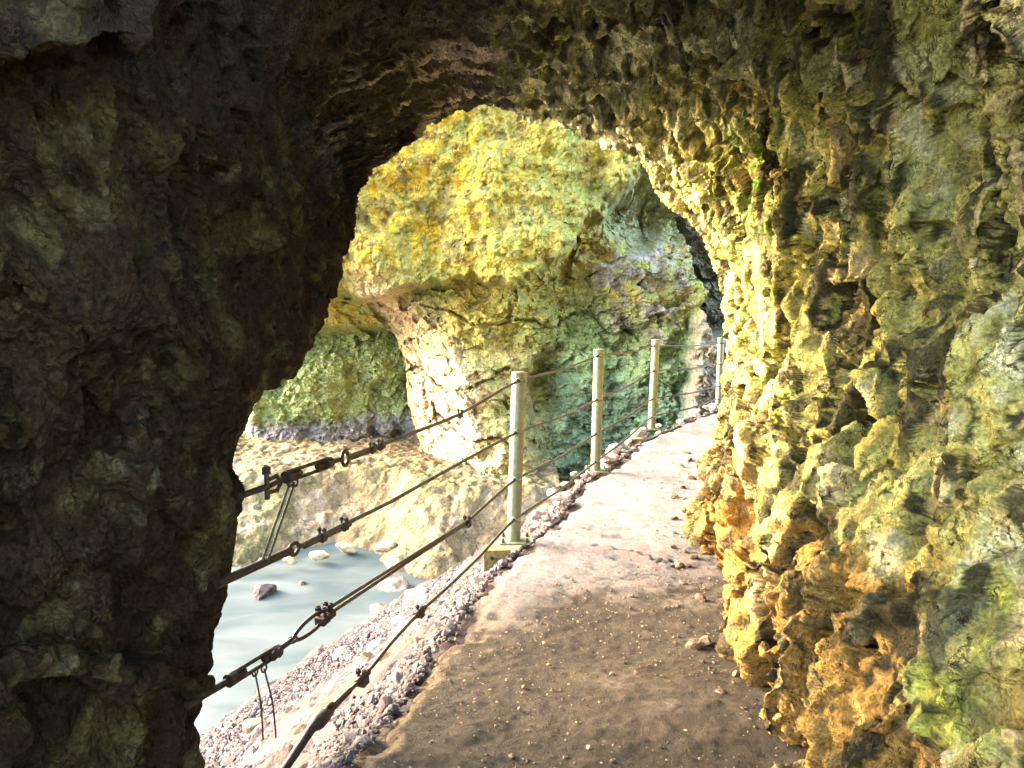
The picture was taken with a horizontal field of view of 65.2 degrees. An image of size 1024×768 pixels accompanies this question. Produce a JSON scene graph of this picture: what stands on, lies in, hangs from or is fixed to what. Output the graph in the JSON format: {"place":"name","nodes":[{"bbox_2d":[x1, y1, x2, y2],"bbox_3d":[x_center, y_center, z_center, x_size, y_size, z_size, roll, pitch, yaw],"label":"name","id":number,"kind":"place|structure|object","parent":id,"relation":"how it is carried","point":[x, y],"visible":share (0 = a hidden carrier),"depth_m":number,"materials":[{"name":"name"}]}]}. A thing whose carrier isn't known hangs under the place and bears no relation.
{"place":"outdoors","nodes":[
{"label":"outdoors","id":0,"kind":"place"},
{"bbox_2d":[194,542,426,738],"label":"river","id":1,"kind":"structure","parent":0,"point":[250,626],"depth_m":11.62,"materials":[{"name":"liquid"}]},
{"bbox_2d":[253,584,276,599],"bbox_3d":[-3.798,3.185,12.228,0.356,0.263,0.402,-13,11,1],"label":"river boulder","id":2,"kind":"object","parent":1,"relation":"in","point":[261,591],"visible":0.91,"depth_m":12.17,"materials":[{"name":"grey stone"}]},
{"bbox_2d":[298,580,306,585],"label":"river boulder","id":3,"kind":"object","parent":1,"relation":"on","point":[301,583],"visible":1,"depth_m":12.59,"materials":[{"name":"grey stone"}]},
{"bbox_2d":[335,541,355,553],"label":"bank rock","id":4,"kind":"object","parent":1,"relation":"on","point":[345,547],"visible":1,"depth_m":13.80,"materials":[{"name":"beige stone"}]},
{"bbox_2d":[232,433,559,579],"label":"bank","id":5,"kind":"structure","parent":0,"point":[424,515],"depth_m":14.71,"materials":[{"name":"beige stone"}]},
{"bbox_2d":[282,556,297,564],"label":"bank rock","id":6,"kind":"object","parent":5,"relation":"on","point":[291,560],"visible":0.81,"depth_m":13.17,"materials":[{"name":"beige stone"}]},
{"bbox_2d":[308,550,329,560],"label":"bank rock","id":7,"kind":"object","parent":5,"relation":"on","point":[318,555],"visible":1,"depth_m":13.38,"materials":[{"name":"beige stone"}]},
{"bbox_2d":[374,540,396,550],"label":"bank rock","id":8,"kind":"object","parent":5,"relation":"on","point":[385,545],"visible":0.94,"depth_m":13.84,"materials":[{"name":"beige stone"}]},
{"bbox_2d":[378,574,409,591],"bbox_3d":[-1.866,3.216,12.547,0.540,0.348,0.407,17,31,41],"label":"boulder","id":9,"kind":"object","parent":5,"relation":"on","point":[395,583],"visible":0.58,"depth_m":12.46,"materials":[{"name":"grey stone"}]},
{"bbox_2d":[199,409,718,767],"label":"gravel slope","id":10,"kind":"structure","parent":0,"point":[398,650],"depth_m":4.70,"materials":[{"name":"grey gravel"}]},
{"bbox_2d":[0,53,356,767],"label":"rock pillar","id":11,"kind":"object","parent":10,"relation":"on","point":[168,287],"visible":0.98,"depth_m":2.17,"materials":[{"name":"stone"}]},
{"bbox_2d":[0,0,745,209],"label":"rock ceiling","id":12,"kind":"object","parent":11,"relation":"on","point":[328,101],"visible":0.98,"depth_m":3.92,"materials":[{"name":"brown stone"}]},
{"bbox_2d":[220,756,235,766],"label":"bank stone","id":13,"kind":"object","parent":10,"relation":"on","point":[225,761],"visible":0.62,"depth_m":5.23,"materials":[{"name":"beige stone"}]},
{"bbox_2d":[242,748,257,761],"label":"bank stone","id":14,"kind":"object","parent":10,"relation":"on","point":[250,752],"visible":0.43,"depth_m":4.91,"materials":[{"name":"white stone"}]},
{"bbox_2d":[242,717,267,733],"bbox_3d":[-1.892,2.562,5.989,0.246,0.127,0.172,3,0,-19],"label":"bank stone","id":15,"kind":"object","parent":10,"relation":"on","point":[249,726],"visible":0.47,"depth_m":5.93,"materials":[{"name":"white stone"}]},
{"bbox_2d":[294,683,304,690],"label":"boulder","id":16,"kind":"object","parent":10,"relation":"on","point":[296,687],"visible":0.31,"depth_m":7.10,"materials":[{"name":"white stone"}]},
{"bbox_2d":[288,707,311,728],"bbox_3d":[-1.173,1.925,4.611,0.165,0.124,0.251,3,14,32],"label":"bank stone","id":17,"kind":"object","parent":10,"relation":"on","point":[293,723],"visible":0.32,"depth_m":4.57,"materials":[{"name":"white stone"}]},
{"bbox_2d":[312,724,336,744],"bbox_3d":[-0.865,1.641,3.709,0.128,0.071,0.130,7,34,29],"label":"bank stone","id":18,"kind":"object","parent":10,"relation":"on","point":[324,733],"visible":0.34,"depth_m":3.69,"materials":[{"name":"white stone"}]},
{"bbox_2d":[328,679,344,688],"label":"bank stone","id":19,"kind":"object","parent":10,"relation":"on","point":[332,684],"visible":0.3,"depth_m":5.02,"materials":[{"name":"white stone"}]},
{"bbox_2d":[332,645,352,660],"bbox_3d":[-1.567,2.520,7.444,0.208,0.128,0.178,4,24,14],"label":"boulder","id":20,"kind":"object","parent":10,"relation":"on","point":[337,652],"visible":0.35,"depth_m":7.42,"materials":[{"name":"white stone"}]},
{"bbox_2d":[343,731,358,741],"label":"bank stone","id":21,"kind":"object","parent":10,"relation":"on","point":[348,736],"visible":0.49,"depth_m":3.24,"materials":[{"name":"beige stone"}]},
{"bbox_2d":[345,673,356,681],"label":"bank stone","id":22,"kind":"object","parent":10,"relation":"on","point":[349,677],"visible":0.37,"depth_m":4.89,"materials":[{"name":"beige stone"}]},
{"bbox_2d":[352,656,361,665],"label":"bank stone","id":23,"kind":"object","parent":10,"relation":"on","point":[358,659],"visible":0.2,"depth_m":5.75,"materials":[{"name":"white stone"}]},
{"bbox_2d":[360,652,372,660],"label":"bank stone","id":24,"kind":"object","parent":10,"relation":"on","point":[364,655],"visible":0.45,"depth_m":5.53,"materials":[{"name":"beige stone"}]},
{"bbox_2d":[366,638,384,651],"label":"bank stone","id":25,"kind":"object","parent":10,"relation":"on","point":[373,643],"visible":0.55,"depth_m":6.39,"materials":[{"name":"white stone"}]},
{"bbox_2d":[370,603,384,613],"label":"boulder","id":26,"kind":"object","parent":10,"relation":"on","point":[375,607],"visible":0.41,"depth_m":11.59,"materials":[{"name":"beige stone"}]},
{"bbox_2d":[377,696,392,716],"bbox_3d":[-0.510,1.337,3.290,0.082,0.062,0.125,11,23,-9],"label":"bank stone","id":27,"kind":"object","parent":10,"relation":"on","point":[385,702],"visible":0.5,"depth_m":3.28,"materials":[{"name":"stone"}]},
{"bbox_2d":[391,671,404,684],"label":"bank stone","id":28,"kind":"object","parent":10,"relation":"on","point":[396,677],"visible":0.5,"depth_m":3.63,"materials":[{"name":"white stone"}]},
{"bbox_2d":[391,615,405,626],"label":"boulder","id":29,"kind":"object","parent":10,"relation":"on","point":[396,620],"visible":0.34,"depth_m":6.84,"materials":[{"name":"grey stone"}]},
{"bbox_2d":[406,627,412,633],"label":"bank stone","id":30,"kind":"object","parent":10,"relation":"on","point":[408,629],"visible":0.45,"depth_m":5.07,"materials":[{"name":"beige stone"}]},
{"bbox_2d":[403,587,432,605],"bbox_3d":[-1.053,2.421,8.997,0.404,0.312,0.489,6,9,43],"label":"boulder","id":31,"kind":"object","parent":10,"relation":"on","point":[411,595],"visible":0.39,"depth_m":8.91,"materials":[{"name":"grey stone"}]},
{"bbox_2d":[413,632,426,643],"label":"bank stone","id":32,"kind":"object","parent":10,"relation":"on","point":[417,637],"visible":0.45,"depth_m":4.17,"materials":[{"name":"beige stone"}]},
{"bbox_2d":[415,595,428,604],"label":"bank stone","id":33,"kind":"object","parent":10,"relation":"on","point":[420,599],"visible":0.52,"depth_m":7.24,"materials":[{"name":"grey stone"}]},
{"bbox_2d":[423,588,430,593],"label":"bank stone","id":34,"kind":"object","parent":10,"relation":"on","point":[426,590],"visible":0.46,"depth_m":7.99,"materials":[{"name":"grey stone"}]},
{"bbox_2d":[431,600,444,609],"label":"bank stone","id":35,"kind":"object","parent":10,"relation":"on","point":[437,604],"visible":0.37,"depth_m":5.75,"materials":[{"name":"grey stone"}]},
{"bbox_2d":[451,586,461,594],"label":"bank stone","id":36,"kind":"object","parent":10,"relation":"on","point":[456,589],"visible":0.44,"depth_m":5.99,"materials":[{"name":"grey stone"}]},
{"bbox_2d":[453,584,464,588],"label":"bank stone","id":37,"kind":"object","parent":10,"relation":"on","point":[460,585],"visible":0.24,"depth_m":6.17,"materials":[{"name":"beige stone"}]},
{"bbox_2d":[471,577,483,584],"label":"bank stone","id":38,"kind":"object","parent":10,"relation":"on","point":[475,580],"visible":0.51,"depth_m":4.73,"materials":[{"name":"grey stone"}]},
{"bbox_2d":[484,545,510,571],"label":"concrete block","id":39,"kind":"structure","parent":10,"relation":"on","point":[494,554],"depth_m":5.04,"materials":[{"name":"concrete"}]},
{"bbox_2d":[529,525,538,531],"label":"bank stone","id":40,"kind":"object","parent":10,"relation":"on","point":[532,528],"visible":0.55,"depth_m":6.21,"materials":[{"name":"beige stone"}]},
{"bbox_2d":[529,510,549,519],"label":"kerb stone","id":41,"kind":"object","parent":10,"relation":"on","point":[536,514],"visible":0.9,"depth_m":5.84,"materials":[{"name":"beige stone"}]},
{"bbox_2d":[540,515,551,521],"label":"kerb stone","id":42,"kind":"object","parent":10,"relation":"on","point":[546,518],"visible":1,"depth_m":5.80,"materials":[{"name":"beige stone"}]},
{"bbox_2d":[544,495,562,503],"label":"kerb stone","id":43,"kind":"object","parent":10,"relation":"on","point":[552,499],"visible":0.66,"depth_m":6.27,"materials":[{"name":"beige stone"}]},
{"bbox_2d":[547,488,561,495],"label":"kerb stone","id":44,"kind":"object","parent":10,"relation":"on","point":[551,491],"visible":0.51,"depth_m":6.47,"materials":[{"name":"white stone"}]},
{"bbox_2d":[553,501,560,505],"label":"kerb stone","id":45,"kind":"object","parent":10,"relation":"on","point":[556,503],"visible":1,"depth_m":6.21,"materials":[{"name":"beige stone"}]},
{"bbox_2d":[570,471,578,476],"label":"kerb stone","id":46,"kind":"object","parent":10,"relation":"on","point":[575,473],"visible":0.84,"depth_m":7.20,"materials":[{"name":"beige stone"}]},
{"bbox_2d":[580,473,589,477],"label":"kerb stone","id":47,"kind":"object","parent":10,"relation":"on","point":[585,475],"visible":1,"depth_m":7.14,"materials":[{"name":"beige stone"}]},
{"bbox_2d":[585,469,598,476],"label":"kerb stone","id":48,"kind":"object","parent":10,"relation":"on","point":[592,473],"visible":0.88,"depth_m":7.16,"materials":[{"name":"beige stone"}]},
{"bbox_2d":[601,462,610,470],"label":"kerb stone","id":49,"kind":"object","parent":10,"relation":"on","point":[607,466],"visible":0.39,"depth_m":7.42,"materials":[{"name":"beige stone"}]},
{"bbox_2d":[601,456,613,464],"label":"kerb stone","id":50,"kind":"object","parent":10,"relation":"on","point":[606,458],"visible":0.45,"depth_m":7.73,"materials":[{"name":"beige stone"}]},
{"bbox_2d":[606,455,618,461],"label":"kerb stone","id":51,"kind":"object","parent":10,"relation":"on","point":[615,458],"visible":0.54,"depth_m":7.76,"materials":[{"name":"white stone"}]},
{"bbox_2d":[605,446,620,454],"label":"kerb stone","id":52,"kind":"object","parent":10,"relation":"on","point":[617,450],"visible":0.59,"depth_m":8.16,"materials":[{"name":"white stone"}]},
{"bbox_2d":[608,443,621,448],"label":"kerb stone","id":53,"kind":"object","parent":10,"relation":"on","point":[615,444],"visible":0.44,"depth_m":8.43,"materials":[{"name":"white stone"}]},
{"bbox_2d":[631,433,639,436],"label":"kerb stone","id":54,"kind":"object","parent":10,"relation":"on","point":[636,435],"visible":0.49,"depth_m":8.95,"materials":[{"name":"white stone"}]},
{"bbox_2d":[629,437,642,448],"bbox_3d":[1.364,0.655,8.856,0.160,0.112,0.115,-1,7,-5],"label":"edge bracket","id":55,"kind":"object","parent":10,"relation":"on","point":[636,440],"visible":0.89,"depth_m":8.81,"materials":[{"name":"metal"}]},
{"bbox_2d":[630,430,644,437],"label":"kerb stone","id":56,"kind":"object","parent":10,"relation":"on","point":[642,434],"visible":0.63,"depth_m":9.19,"materials":[{"name":"white stone"}]},
{"bbox_2d":[682,417,690,422],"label":"kerb stone","id":57,"kind":"object","parent":10,"relation":"on","point":[685,419],"visible":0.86,"depth_m":10.12,"materials":[{"name":"white stone"}]},
{"bbox_2d":[689,409,700,413],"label":"kerb stone","id":58,"kind":"object","parent":10,"relation":"on","point":[692,411],"visible":0.84,"depth_m":10.80,"materials":[{"name":"white stone"}]},
{"bbox_2d":[243,104,726,491],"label":"cliff","id":59,"kind":"structure","parent":0,"point":[491,248],"depth_m":15.75,"materials":[{"name":"stone"}]},
{"bbox_2d":[360,413,808,767],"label":"path","id":60,"kind":"structure","parent":0,"point":[634,715],"depth_m":3.57,"materials":[{"name":"brown soil"}]},
{"bbox_2d":[500,371,530,544],"bbox_3d":[0.020,0.474,5.166,0.200,1.117,0.170,0,7,0],"label":"railing post","id":61,"kind":"object","parent":60,"relation":"on","point":[514,536],"visible":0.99,"depth_m":5.13,"materials":[{"name":"metal"}]},
{"bbox_2d":[184,385,720,708],"bbox_3d":[1.227,0.392,7.767,0.878,0.213,11.319,4,8,28],"label":"steel cable","id":62,"kind":"object","parent":61,"relation":"attached to","point":[324,615],"visible":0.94,"depth_m":3.32,"materials":[{"name":"metal"}]},
{"bbox_2d":[252,670,263,739],"bbox_3d":[-0.938,1.188,2.978,0.048,0.271,0.030,4,8,31],"label":"tie wire","id":63,"kind":"object","parent":62,"relation":"hanging from","point":[255,675],"visible":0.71,"depth_m":2.97,"materials":[{"name":"metal"}]},
{"bbox_2d":[261,665,276,737],"bbox_3d":[-0.919,1.196,3.023,0.050,0.299,0.023,-2,7,-13],"label":"tie wire","id":64,"kind":"object","parent":62,"relation":"hanging from","point":[264,671],"visible":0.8,"depth_m":3.02,"materials":[{"name":"metal"}]},
{"bbox_2d":[213,363,723,587],"bbox_3d":[1.267,0.080,7.757,0.896,0.203,11.228,4,8,28],"label":"steel cable","id":65,"kind":"object","parent":61,"relation":"attached to","point":[233,576],"visible":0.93,"depth_m":3.27,"materials":[{"name":"metal"}]},
{"bbox_2d":[238,342,726,499],"bbox_3d":[1.296,-0.238,7.756,0.897,0.237,11.133,4,8,27],"label":"steel cable","id":66,"kind":"object","parent":61,"relation":"attached to","point":[292,474],"visible":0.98,"depth_m":3.25,"materials":[{"name":"metal"}]},
{"bbox_2d":[261,482,291,561],"bbox_3d":[-0.840,0.481,2.865,0.010,0.279,0.166,4,8,29],"label":"tie wire","id":67,"kind":"object","parent":66,"relation":"hanging from","point":[276,520],"visible":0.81,"depth_m":2.86,"materials":[{"name":"metal"}]},
{"bbox_2d":[267,477,298,559],"bbox_3d":[-0.823,0.480,2.874,0.010,0.278,0.151,5,8,34],"label":"tie wire","id":68,"kind":"object","parent":66,"relation":"hanging from","point":[293,483],"visible":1,"depth_m":2.87,"materials":[{"name":"metal"}]},
{"bbox_2d":[281,398,721,767],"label":"steel cable","id":69,"kind":"object","parent":61,"relation":"attached to","point":[320,719],"visible":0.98,"depth_m":3.58,"materials":[{"name":"metal"}]},
{"bbox_2d":[338,443,795,767],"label":"grit","id":70,"kind":"object","parent":60,"relation":"on","point":[511,755],"visible":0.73,"depth_m":3.55,"materials":[{"name":"gravel"}]},
{"bbox_2d":[586,349,608,472],"bbox_3d":[0.767,0.239,7.189,0.200,1.112,0.170,0,7,0],"label":"railing post","id":71,"kind":"object","parent":60,"relation":"on","point":[598,367],"visible":0.92,"depth_m":7.16,"materials":[{"name":"metal"}]},
{"bbox_2d":[644,339,661,429],"bbox_3d":[1.657,0.005,9.384,0.200,1.064,0.170,0,7,0],"label":"railing post","id":72,"kind":"object","parent":60,"relation":"on","point":[653,382],"visible":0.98,"depth_m":9.35,"materials":[{"name":"metal"}]},
{"bbox_2d":[669,516,678,519],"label":"wall foot stone","id":73,"kind":"object","parent":60,"relation":"on","point":[673,518],"visible":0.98,"depth_m":5.71,"materials":[{"name":"brown stone"}]},
{"bbox_2d":[675,562,683,568],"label":"wall foot stone","id":74,"kind":"object","parent":60,"relation":"on","point":[678,565],"visible":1,"depth_m":4.76,"materials":[{"name":"beige stone"}]},
{"bbox_2d":[683,563,691,567],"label":"wall foot stone","id":75,"kind":"object","parent":60,"relation":"on","point":[688,565],"visible":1,"depth_m":4.76,"materials":[{"name":"brown stone"}]},
{"bbox_2d":[685,638,701,649],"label":"wall foot stone","id":76,"kind":"object","parent":60,"relation":"on","point":[694,644],"visible":1,"depth_m":3.68,"materials":[{"name":"beige stone"}]},
{"bbox_2d":[690,553,697,558],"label":"wall foot stone","id":77,"kind":"object","parent":60,"relation":"on","point":[693,556],"visible":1,"depth_m":4.90,"materials":[{"name":"brown stone"}]},
{"bbox_2d":[695,593,705,601],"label":"wall foot stone","id":78,"kind":"object","parent":60,"relation":"on","point":[700,597],"visible":1,"depth_m":4.23,"materials":[{"name":"brown stone"}]},
{"bbox_2d":[699,635,710,645],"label":"wall foot stone","id":79,"kind":"object","parent":60,"relation":"on","point":[705,640],"visible":0.96,"depth_m":3.71,"materials":[{"name":"beige stone"}]},
{"bbox_2d":[715,688,724,694],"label":"wall foot stone","id":80,"kind":"object","parent":60,"relation":"on","point":[720,691],"visible":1,"depth_m":3.27,"materials":[{"name":"beige stone"}]},
{"bbox_2d":[732,670,739,676],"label":"wall foot stone","id":81,"kind":"object","parent":60,"relation":"on","point":[735,673],"visible":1,"depth_m":3.41,"materials":[{"name":"beige stone"}]},
{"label":"kerb stone","id":82,"kind":"object","parent":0,"visible":0},
{"bbox_2d":[712,337,723,404],"bbox_3d":[2.983,-0.188,11.461,0.200,0.963,0.170,0,7,0],"label":"railing post","id":83,"kind":"object","parent":82,"relation":"on","point":[720,356],"visible":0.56,"depth_m":11.42,"materials":[{"name":"metal"}]},
{"label":"ground","id":84,"kind":"structure","parent":0,"visible":0},
{"bbox_2d":[641,0,1023,767],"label":"rock wall","id":85,"kind":"structure","parent":84,"relation":"on","point":[839,184],"depth_m":2.65,"materials":[{"name":"yellow stone"}]}
]}

